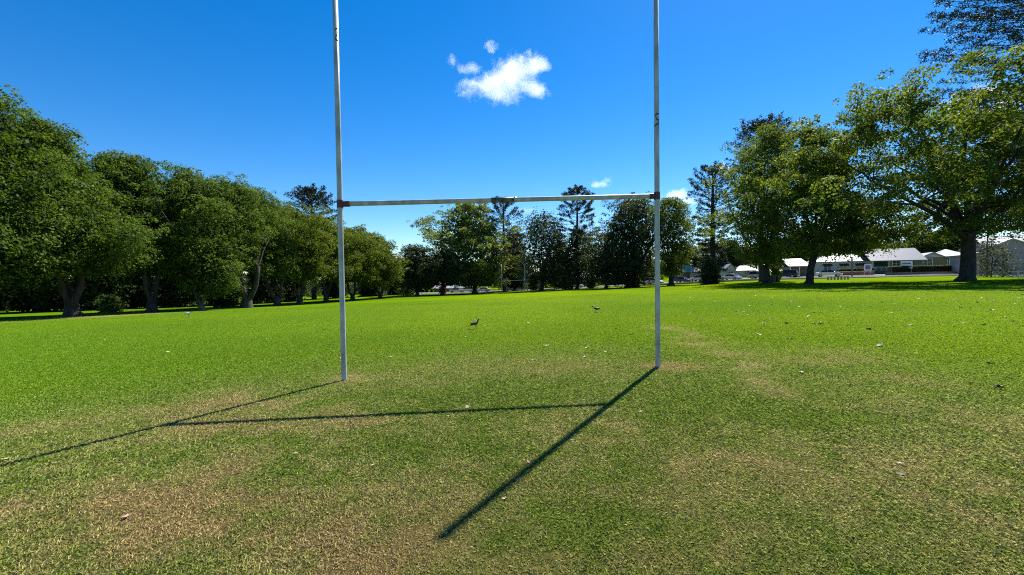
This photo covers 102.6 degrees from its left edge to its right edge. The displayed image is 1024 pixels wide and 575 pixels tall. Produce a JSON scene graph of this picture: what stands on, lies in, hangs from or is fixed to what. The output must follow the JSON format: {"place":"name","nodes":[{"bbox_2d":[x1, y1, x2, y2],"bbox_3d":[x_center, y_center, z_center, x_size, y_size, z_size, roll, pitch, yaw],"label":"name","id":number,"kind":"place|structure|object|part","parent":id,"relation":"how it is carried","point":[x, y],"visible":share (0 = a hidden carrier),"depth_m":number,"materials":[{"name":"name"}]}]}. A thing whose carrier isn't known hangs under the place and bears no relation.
{"place":"outdoors","nodes":[
{"label":"outdoors","id":0,"kind":"place"},
{"bbox_2d":[0,272,1023,574],"bbox_3d":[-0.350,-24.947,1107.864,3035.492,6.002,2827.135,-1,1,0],"label":"ground","id":1,"kind":"structure","parent":0,"point":[422,298],"depth_m":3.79,"materials":[{"name":"green plant"}]},
{"bbox_2d":[0,284,25,312],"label":"wood tree","id":2,"kind":"object","parent":1,"relation":"on","point":[2,303],"visible":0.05,"depth_m":49.47,"materials":[{"name":"green plant"}]},
{"bbox_2d":[0,273,89,312],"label":"wood tree","id":3,"kind":"object","parent":1,"relation":"on","point":[39,299],"visible":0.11,"depth_m":50.78,"materials":[{"name":"green plant"}]},
{"bbox_2d":[0,84,130,300],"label":"evergreen tree","id":4,"kind":"object","parent":1,"relation":"on","point":[10,141],"visible":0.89,"depth_m":31.31,"materials":[{"name":"green plant"}]},
{"bbox_2d":[0,107,170,316],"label":"evergreen tree","id":5,"kind":"object","parent":1,"relation":"on","point":[104,253],"visible":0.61,"depth_m":35.42,"materials":[{"name":"green plant"}]},
{"bbox_2d":[66,230,142,310],"bbox_3d":[-56.362,-4.886,55.835,9.912,17.910,9.420,-1,1,-15],"label":"wood tree","id":6,"kind":"object","parent":1,"relation":"on","point":[97,288],"visible":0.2,"depth_m":55.40,"materials":[{"name":"green plant"}]},
{"bbox_2d":[92,294,125,312],"bbox_3d":[-45.217,1.972,46.023,2.940,2.623,2.605,0,2,28],"label":"shrub","id":7,"kind":"object","parent":1,"relation":"on","point":[112,303],"visible":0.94,"depth_m":45.73,"materials":[{"name":"green plant"}]},
{"bbox_2d":[90,273,170,307],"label":"wood tree","id":8,"kind":"object","parent":1,"relation":"on","point":[140,302],"visible":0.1,"depth_m":61.43,"materials":[{"name":"green plant"}]},
{"bbox_2d":[77,149,193,312],"bbox_3d":[-39.884,-5.702,42.972,10.385,17.255,11.210,-2,2,-38],"label":"evergreen tree","id":9,"kind":"object","parent":1,"relation":"on","point":[137,179],"visible":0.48,"depth_m":42.04,"materials":[{"name":"green plant"}]},
{"bbox_2d":[138,229,201,307],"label":"wood tree","id":10,"kind":"object","parent":1,"relation":"on","point":[171,293],"visible":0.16,"depth_m":62.23,"materials":[{"name":"green plant"}]},
{"bbox_2d":[0,276,387,311],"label":"undergrowth","id":11,"kind":"object","parent":1,"relation":"on","point":[307,294],"depth_m":109.48,"materials":[{"name":"green plant"}]},
{"bbox_2d":[134,160,259,309],"bbox_3d":[-35.887,-5.703,46.888,12.210,17.198,10.753,-2,2,-44],"label":"evergreen tree","id":12,"kind":"object","parent":1,"relation":"on","point":[209,268],"visible":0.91,"depth_m":45.42,"materials":[{"name":"green plant"}]},
{"bbox_2d":[206,280,240,307],"bbox_3d":[-42.196,1.009,59.937,4.523,4.516,4.797,-1,1,0],"label":"shrub","id":13,"kind":"object","parent":1,"relation":"on","point":[222,301],"visible":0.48,"depth_m":59.34,"materials":[{"name":"green plant"}]},
{"bbox_2d":[197,274,250,305],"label":"wood tree","id":14,"kind":"object","parent":1,"relation":"on","point":[237,291],"visible":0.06,"depth_m":70.49,"materials":[{"name":"green plant"}]},
{"bbox_2d":[193,171,281,307],"bbox_3d":[-36.557,-5.823,52.647,11.294,17.608,10.827,-1,1,0],"label":"evergreen tree","id":15,"kind":"object","parent":1,"relation":"on","point":[243,199],"visible":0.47,"depth_m":52.24,"materials":[{"name":"green plant"}]},
{"bbox_2d":[245,267,290,303],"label":"wood tree","id":16,"kind":"object","parent":1,"relation":"on","point":[262,295],"visible":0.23,"depth_m":76.38,"materials":[{"name":"green plant"}]},
{"bbox_2d":[242,186,308,305],"bbox_3d":[-35.000,-5.938,60.114,10.760,17.921,10.390,-1,1,0],"label":"evergreen tree","id":17,"kind":"object","parent":1,"relation":"on","point":[278,259],"visible":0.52,"depth_m":59.27,"materials":[{"name":"green plant"}]},
{"bbox_2d":[274,274,315,301],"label":"wood tree","id":18,"kind":"object","parent":1,"relation":"on","point":[290,296],"visible":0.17,"depth_m":82.79,"materials":[{"name":"green plant"}]},
{"bbox_2d":[261,200,338,304],"bbox_3d":[-34.494,-5.475,65.465,13.480,17.066,15.319,-2,2,-29],"label":"evergreen tree","id":19,"kind":"object","parent":1,"relation":"on","point":[309,264],"visible":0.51,"depth_m":64.80,"materials":[{"name":"green plant"}]},
{"bbox_2d":[284,183,343,299],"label":"bunya pine","id":20,"kind":"object","parent":1,"relation":"on","point":[309,193],"visible":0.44,"depth_m":90.78,"materials":[{"name":"green plant"}]},
{"bbox_2d":[316,266,353,298],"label":"wood tree","id":21,"kind":"object","parent":1,"relation":"on","point":[334,291],"visible":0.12,"depth_m":96.37,"materials":[{"name":"green plant"}]},
{"bbox_2d":[306,216,369,302],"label":"evergreen tree","id":22,"kind":"object","parent":1,"relation":"on","point":[349,257],"visible":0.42,"depth_m":73.14,"materials":[{"name":"green plant"}]},
{"bbox_2d":[333,224,392,299],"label":"evergreen tree","id":23,"kind":"object","parent":1,"relation":"on","point":[365,273],"visible":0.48,"depth_m":80.61,"materials":[{"name":"green plant"}]},
{"bbox_2d":[352,250,387,296],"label":"wood tree","id":24,"kind":"object","parent":1,"relation":"on","point":[367,291],"visible":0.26,"depth_m":106.22,"materials":[{"name":"green plant"}]},
{"bbox_2d":[357,231,412,297],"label":"evergreen tree","id":25,"kind":"object","parent":1,"relation":"on","point":[390,272],"visible":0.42,"depth_m":87.66,"materials":[{"name":"green plant"}]},
{"bbox_2d":[385,259,409,294],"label":"wood tree","id":26,"kind":"object","parent":1,"relation":"on","point":[391,292],"visible":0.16,"depth_m":116.58,"materials":[{"name":"green plant"}]},
{"bbox_2d":[394,277,414,295],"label":"shrub","id":27,"kind":"object","parent":1,"relation":"on","point":[406,293],"visible":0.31,"depth_m":107.34,"materials":[{"name":"green plant"}]},
{"bbox_2d":[396,243,452,295],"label":"dark tree","id":28,"kind":"object","parent":1,"relation":"on","point":[416,277],"visible":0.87,"depth_m":97.87,"materials":[{"name":"green plant"}]},
{"bbox_2d":[413,249,470,294],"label":"dark tree","id":29,"kind":"object","parent":1,"relation":"on","point":[450,277],"visible":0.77,"depth_m":101.08,"materials":[{"name":"green plant"}]},
{"bbox_2d":[438,285,446,293],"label":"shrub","id":30,"kind":"object","parent":1,"relation":"on","point":[445,291],"visible":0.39,"depth_m":115.64,"materials":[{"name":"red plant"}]},
{"bbox_2d":[432,282,463,291],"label":"house","id":31,"kind":"structure","parent":1,"relation":"on","point":[438,289],"depth_m":137.02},
{"bbox_2d":[406,203,534,292],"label":"plane tree","id":32,"kind":"object","parent":1,"relation":"on","point":[464,237],"visible":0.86,"depth_m":108.64,"materials":[{"name":"green plant"}]},
{"bbox_2d":[468,318,478,328],"bbox_3d":[-1.293,1.286,14.507,0.537,0.377,0.136,-2,2,-29],"label":"wading bird","id":33,"kind":"object","parent":1,"relation":"on","point":[475,323],"visible":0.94,"depth_m":14.46},
{"bbox_2d":[332,0,660,380],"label":"goal posts","id":34,"kind":"object","parent":1,"relation":"on","point":[655,196],"visible":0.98,"depth_m":7.01,"materials":[{"name":"metal"}]},
{"bbox_2d":[482,196,525,291],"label":"bunya pine","id":35,"kind":"object","parent":1,"relation":"on","point":[503,207],"visible":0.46,"depth_m":114.94,"materials":[{"name":"green plant"}]},
{"bbox_2d":[501,263,524,290],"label":"goal posts","id":36,"kind":"object","parent":1,"relation":"on","point":[511,280],"visible":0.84,"depth_m":100.91,"materials":[{"name":"metal"}]},
{"bbox_2d":[495,231,537,290],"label":"dark tree","id":37,"kind":"object","parent":1,"relation":"on","point":[516,283],"visible":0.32,"depth_m":123.92,"materials":[{"name":"green plant"}]},
{"bbox_2d":[526,274,540,290],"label":"shrub","id":38,"kind":"object","parent":1,"relation":"on","point":[533,285],"visible":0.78,"depth_m":111.47,"materials":[{"name":"green plant"}]},
{"bbox_2d":[485,206,590,290],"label":"dark tree","id":39,"kind":"object","parent":1,"relation":"on","point":[553,242],"visible":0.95,"depth_m":108.32,"materials":[{"name":"green plant"}]},
{"bbox_2d":[544,240,572,288],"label":"dark tree","id":40,"kind":"object","parent":1,"relation":"on","point":[555,285],"visible":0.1,"depth_m":125.72,"materials":[{"name":"green plant"}]},
{"bbox_2d":[557,270,577,289],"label":"shrub","id":41,"kind":"object","parent":1,"relation":"on","point":[568,283],"visible":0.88,"depth_m":107.25,"materials":[{"name":"green plant"}]},
{"bbox_2d":[533,227,602,288],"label":"dark tree","id":42,"kind":"object","parent":1,"relation":"on","point":[582,233],"visible":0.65,"depth_m":109.70,"materials":[{"name":"green plant"}]},
{"bbox_2d":[552,184,600,287],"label":"bunya pine","id":43,"kind":"object","parent":1,"relation":"on","point":[574,191],"visible":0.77,"depth_m":116.24,"materials":[{"name":"green plant"}]},
{"bbox_2d":[584,273,597,287],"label":"shrub","id":44,"kind":"object","parent":1,"relation":"on","point":[591,285],"visible":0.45,"depth_m":109.55,"materials":[{"name":"green plant"}]},
{"bbox_2d":[566,228,627,287],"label":"dark tree","id":45,"kind":"object","parent":1,"relation":"on","point":[595,280],"visible":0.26,"depth_m":103.90,"materials":[{"name":"green plant"}]},
{"bbox_2d":[570,191,690,287],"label":"dark tree","id":46,"kind":"object","parent":1,"relation":"on","point":[632,213],"visible":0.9,"depth_m":96.47,"materials":[{"name":"green plant"}]},
{"bbox_2d":[638,195,705,285],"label":"dark tree","id":47,"kind":"object","parent":1,"relation":"on","point":[672,227],"visible":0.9,"depth_m":92.00,"materials":[{"name":"green plant"}]},
{"bbox_2d":[353,234,1009,291],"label":"woodland","id":48,"kind":"object","parent":1,"relation":"on","point":[546,285],"visible":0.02,"depth_m":167.28,"materials":[{"name":"green plant"}]},
{"bbox_2d":[429,274,933,292],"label":"kerb","id":49,"kind":"structure","parent":1,"relation":"on","point":[725,279],"depth_m":97.00,"materials":[{"name":"concrete"}]},
{"bbox_2d":[674,265,700,278],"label":"house","id":50,"kind":"structure","parent":1,"relation":"on","point":[690,271],"depth_m":128.18,"materials":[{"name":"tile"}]},
{"bbox_2d":[679,245,706,266],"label":"background tree","id":51,"kind":"object","parent":1,"relation":"on","point":[695,259],"visible":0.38,"depth_m":132.16,"materials":[{"name":"green plant"}]},
{"bbox_2d":[383,274,1022,294],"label":"kerb","id":52,"kind":"structure","parent":1,"relation":"on","point":[733,279],"depth_m":89.94,"materials":[{"name":"concrete"}]},
{"bbox_2d":[697,257,724,284],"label":"shrub","id":53,"kind":"object","parent":1,"relation":"on","point":[710,271],"visible":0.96,"depth_m":79.19,"materials":[{"name":"green plant"}]},
{"bbox_2d":[686,160,737,273],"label":"bunya pine","id":54,"kind":"object","parent":1,"relation":"on","point":[713,246],"visible":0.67,"depth_m":85.27,"materials":[{"name":"green plant"}]},
{"bbox_2d":[719,264,736,275],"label":"house","id":55,"kind":"structure","parent":1,"relation":"on","point":[731,269],"depth_m":116.08,"materials":[{"name":"metal"}]},
{"bbox_2d":[716,240,748,267],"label":"background tree","id":56,"kind":"object","parent":1,"relation":"on","point":[734,262],"visible":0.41,"depth_m":125.25,"materials":[{"name":"green plant"}]},
{"bbox_2d":[735,266,756,276],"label":"house","id":57,"kind":"structure","parent":1,"relation":"on","point":[743,271],"depth_m":114.30,"materials":[{"name":"metal"}]},
{"bbox_2d":[724,111,793,280],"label":"bunya pine","id":58,"kind":"object","parent":1,"relation":"on","point":[752,127],"visible":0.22,"depth_m":78.99,"materials":[{"name":"green plant"}]},
{"bbox_2d":[697,117,846,282],"bbox_3d":[36.360,-12.082,59.448,18.083,23.482,19.601,-2,2,-44],"label":"plane tree","id":59,"kind":"object","parent":1,"relation":"on","point":[768,255],"visible":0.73,"depth_m":58.35,"materials":[{"name":"green plant"}]},
{"bbox_2d":[770,275,776,281],"bbox_3d":[39.769,-1.332,62.523,0.640,1.080,0.787,-1,1,0],"label":"wheelie bin","id":60,"kind":"object","parent":1,"relation":"on","point":[773,278],"visible":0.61,"depth_m":62.23,"materials":[{"name":"green plastic"}]},
{"bbox_2d":[769,266,782,278],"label":"shrub","id":61,"kind":"object","parent":1,"relation":"on","point":[775,270],"visible":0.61,"depth_m":65.56,"materials":[{"name":"green plant"}]},
{"bbox_2d":[776,275,780,281],"bbox_3d":[40.420,-1.357,62.522,0.640,1.080,0.787,-1,1,-11],"label":"wheelie bin","id":62,"kind":"object","parent":1,"relation":"on","point":[778,277],"visible":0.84,"depth_m":62.22,"materials":[{"name":"green plastic"}]},
{"bbox_2d":[782,258,807,275],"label":"house","id":63,"kind":"structure","parent":1,"relation":"on","point":[800,265],"depth_m":93.46,"materials":[{"name":"metal"}]},
{"bbox_2d":[781,232,808,266],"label":"background tree","id":64,"kind":"object","parent":1,"relation":"on","point":[799,256],"visible":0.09,"depth_m":116.23,"materials":[{"name":"green plant"}]},
{"bbox_2d":[827,276,849,279],"bbox_3d":[50.846,-1.363,64.003,3.300,0.740,0.400,-1,1,0],"label":"park bench","id":65,"kind":"object","parent":1,"relation":"on","point":[838,277],"visible":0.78,"depth_m":63.87,"materials":[{"name":"metal"}]},
{"bbox_2d":[742,121,936,283],"bbox_3d":[40.500,-10.420,51.881,17.628,20.400,17.930,-1,1,0],"label":"plane tree","id":66,"kind":"object","parent":1,"relation":"on","point":[814,242],"visible":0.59,"depth_m":50.01,"materials":[{"name":"green plant"}]},
{"bbox_2d":[807,254,873,274],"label":"house","id":67,"kind":"structure","parent":1,"relation":"on","point":[859,262],"depth_m":93.45,"materials":[{"name":"metal"}]},
{"bbox_2d":[823,264,832,269],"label":"window","id":68,"kind":"structure","parent":67,"relation":"in","point":[825,266],"depth_m":94.08,"materials":[{"name":"grey glass"}]},
{"bbox_2d":[839,263,848,268],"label":"window","id":69,"kind":"structure","parent":67,"relation":"in","point":[842,266],"depth_m":92.83,"materials":[{"name":"glass"}]},
{"bbox_2d":[855,263,864,267],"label":"window","id":70,"kind":"structure","parent":67,"relation":"in","point":[858,265],"depth_m":91.63,"materials":[{"name":"glass"}]},
{"bbox_2d":[851,257,852,275],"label":"utility pole","id":71,"kind":"object","parent":1,"relation":"on","point":[852,267],"visible":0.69,"depth_m":77.86,"materials":[{"name":"wood"}]},
{"bbox_2d":[837,268,874,271],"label":"hedge","id":72,"kind":"object","parent":1,"relation":"on","point":[854,269],"visible":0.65,"depth_m":86.64,"materials":[{"name":"green plant"}]},
{"bbox_2d":[840,271,873,274],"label":"garden wall","id":73,"kind":"structure","parent":1,"relation":"on","point":[858,272],"depth_m":85.07,"materials":[{"name":"red brick"}]},
{"bbox_2d":[819,229,899,256],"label":"background tree","id":74,"kind":"object","parent":1,"relation":"on","point":[889,243],"visible":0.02,"depth_m":111.10,"materials":[{"name":"green plant"}]},
{"bbox_2d":[864,264,871,274],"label":"sign board","id":75,"kind":"object","parent":1,"relation":"on","point":[867,266],"visible":0.94,"depth_m":83.95,"materials":[{"name":"metal"}]},
{"bbox_2d":[738,40,1023,280],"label":"plane tree","id":76,"kind":"object","parent":1,"relation":"on","point":[946,175],"visible":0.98,"depth_m":39.92,"materials":[{"name":"green plant"}]},
{"bbox_2d":[862,248,927,273],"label":"house","id":77,"kind":"structure","parent":1,"relation":"on","point":[914,255],"depth_m":88.99,"materials":[{"name":"metal"}]},
{"bbox_2d":[892,261,899,265],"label":"window","id":78,"kind":"structure","parent":77,"relation":"in","point":[894,263],"depth_m":88.01,"materials":[{"name":"glass"}]},
{"bbox_2d":[901,261,912,271],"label":"sign board","id":79,"kind":"object","parent":1,"relation":"on","point":[906,263],"visible":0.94,"depth_m":80.85,"materials":[{"name":"metal"}]},
{"bbox_2d":[886,265,951,272],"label":"hedge","id":80,"kind":"object","parent":1,"relation":"on","point":[922,268],"visible":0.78,"depth_m":80.27,"materials":[{"name":"green plant"}]},
{"bbox_2d":[885,271,956,274],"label":"garden wall","id":81,"kind":"structure","parent":1,"relation":"on","point":[918,273],"depth_m":78.61,"materials":[{"name":"brown brick"}]},
{"bbox_2d":[902,231,955,252],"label":"background tree","id":82,"kind":"object","parent":1,"relation":"on","point":[926,243],"visible":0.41,"depth_m":109.60,"materials":[{"name":"green plant"}]},
{"bbox_2d":[921,249,959,265],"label":"house","id":83,"kind":"structure","parent":1,"relation":"on","point":[938,258],"depth_m":90.63,"materials":[{"name":"white brick"}]},
{"bbox_2d":[923,258,932,265],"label":"window","id":84,"kind":"structure","parent":83,"relation":"in","point":[930,261],"depth_m":90.96,"materials":[{"name":"glass"}]},
{"bbox_2d":[933,228,979,251],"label":"background tree","id":85,"kind":"object","parent":1,"relation":"on","point":[957,242],"visible":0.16,"depth_m":107.89,"materials":[{"name":"green plant"}]},
{"bbox_2d":[916,0,1023,207],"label":"bunya pine","id":86,"kind":"object","parent":1,"relation":"on","point":[1013,35],"visible":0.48,"depth_m":48.45,"materials":[{"name":"green plant"}]},
{"bbox_2d":[946,235,1023,274],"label":"stone building","id":87,"kind":"structure","parent":1,"relation":"on","point":[1016,242],"depth_m":70.86,"materials":[{"name":"stone"}]},
{"bbox_2d":[976,236,1023,276],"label":"shrub","id":88,"kind":"object","parent":1,"relation":"on","point":[992,264],"visible":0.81,"depth_m":55.55,"materials":[{"name":"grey plant"}]},
{"bbox_2d":[1007,271,1023,277],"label":"picnic table","id":89,"kind":"object","parent":1,"relation":"on","point":[1017,274],"visible":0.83,"depth_m":49.86,"materials":[{"name":"wood"}]},
{"bbox_2d":[0,0,1023,280],"label":"sky","id":90,"kind":"structure","parent":0,"point":[440,99],"materials":[{"name":"blue"}]},
{"bbox_2d":[446,274,950,292],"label":"road","id":91,"kind":"structure","parent":0,"point":[756,278],"depth_m":89.44,"materials":[{"name":"grey asphalt"}]},
{"bbox_2d":[449,288,463,292],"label":"parked car","id":92,"kind":"object","parent":91,"relation":"on","point":[455,290],"visible":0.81,"depth_m":125.87,"materials":[{"name":"silver metal"}]},
{"bbox_2d":[460,287,472,291],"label":"parked car","id":93,"kind":"object","parent":91,"relation":"on","point":[469,289],"visible":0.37,"depth_m":125.92,"materials":[{"name":"silver metal"}]},
{"bbox_2d":[477,287,489,291],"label":"parked car","id":94,"kind":"object","parent":91,"relation":"on","point":[483,289],"visible":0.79,"depth_m":125.73,"materials":[{"name":"grey metal"}]},
{"bbox_2d":[506,285,518,290],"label":"parked car","id":95,"kind":"object","parent":91,"relation":"on","point":[508,288],"visible":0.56,"depth_m":125.80,"materials":[{"name":"grey metal"}]},
{"bbox_2d":[642,277,653,283],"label":"parked car","id":96,"kind":"object","parent":91,"relation":"on","point":[646,281],"visible":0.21,"depth_m":114.96,"materials":[{"name":"grey metal"}]},
{"bbox_2d":[674,277,690,281],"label":"parked car","id":97,"kind":"object","parent":91,"relation":"on","point":[682,279],"visible":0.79,"depth_m":108.20,"materials":[{"name":"silver metal"}]},
{"bbox_2d":[689,275,701,281],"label":"parked car","id":98,"kind":"object","parent":91,"relation":"on","point":[695,277],"visible":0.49,"depth_m":105.40,"materials":[{"name":"grey metal"}]},
{"bbox_2d":[721,274,741,279],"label":"parked car","id":99,"kind":"object","parent":91,"relation":"on","point":[730,276],"visible":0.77,"depth_m":97.51,"materials":[{"name":"silver metal"}]},
{"bbox_2d":[748,271,770,278],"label":"parked car","id":100,"kind":"object","parent":91,"relation":"on","point":[753,274],"visible":0.42,"depth_m":93.09,"materials":[{"name":"silver metal"}]},
{"bbox_2d":[780,270,799,277],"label":"parked car","id":101,"kind":"object","parent":91,"relation":"on","point":[791,273],"visible":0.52,"depth_m":87.35,"materials":[{"name":"black metal"}]},
{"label":"window","id":102,"kind":"part","parent":101,"relation":"part of","materials":[{"name":"glass"}]},
{"bbox_2d":[814,270,842,276],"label":"parked car","id":103,"kind":"object","parent":91,"relation":"on","point":[821,273],"visible":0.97,"depth_m":83.94,"materials":[{"name":"silver metal"}]},
{"bbox_2d":[434,275,1019,293],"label":"footpath","id":104,"kind":"structure","parent":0,"point":[789,278],"depth_m":81.10,"materials":[{"name":"concrete"}]}
]}

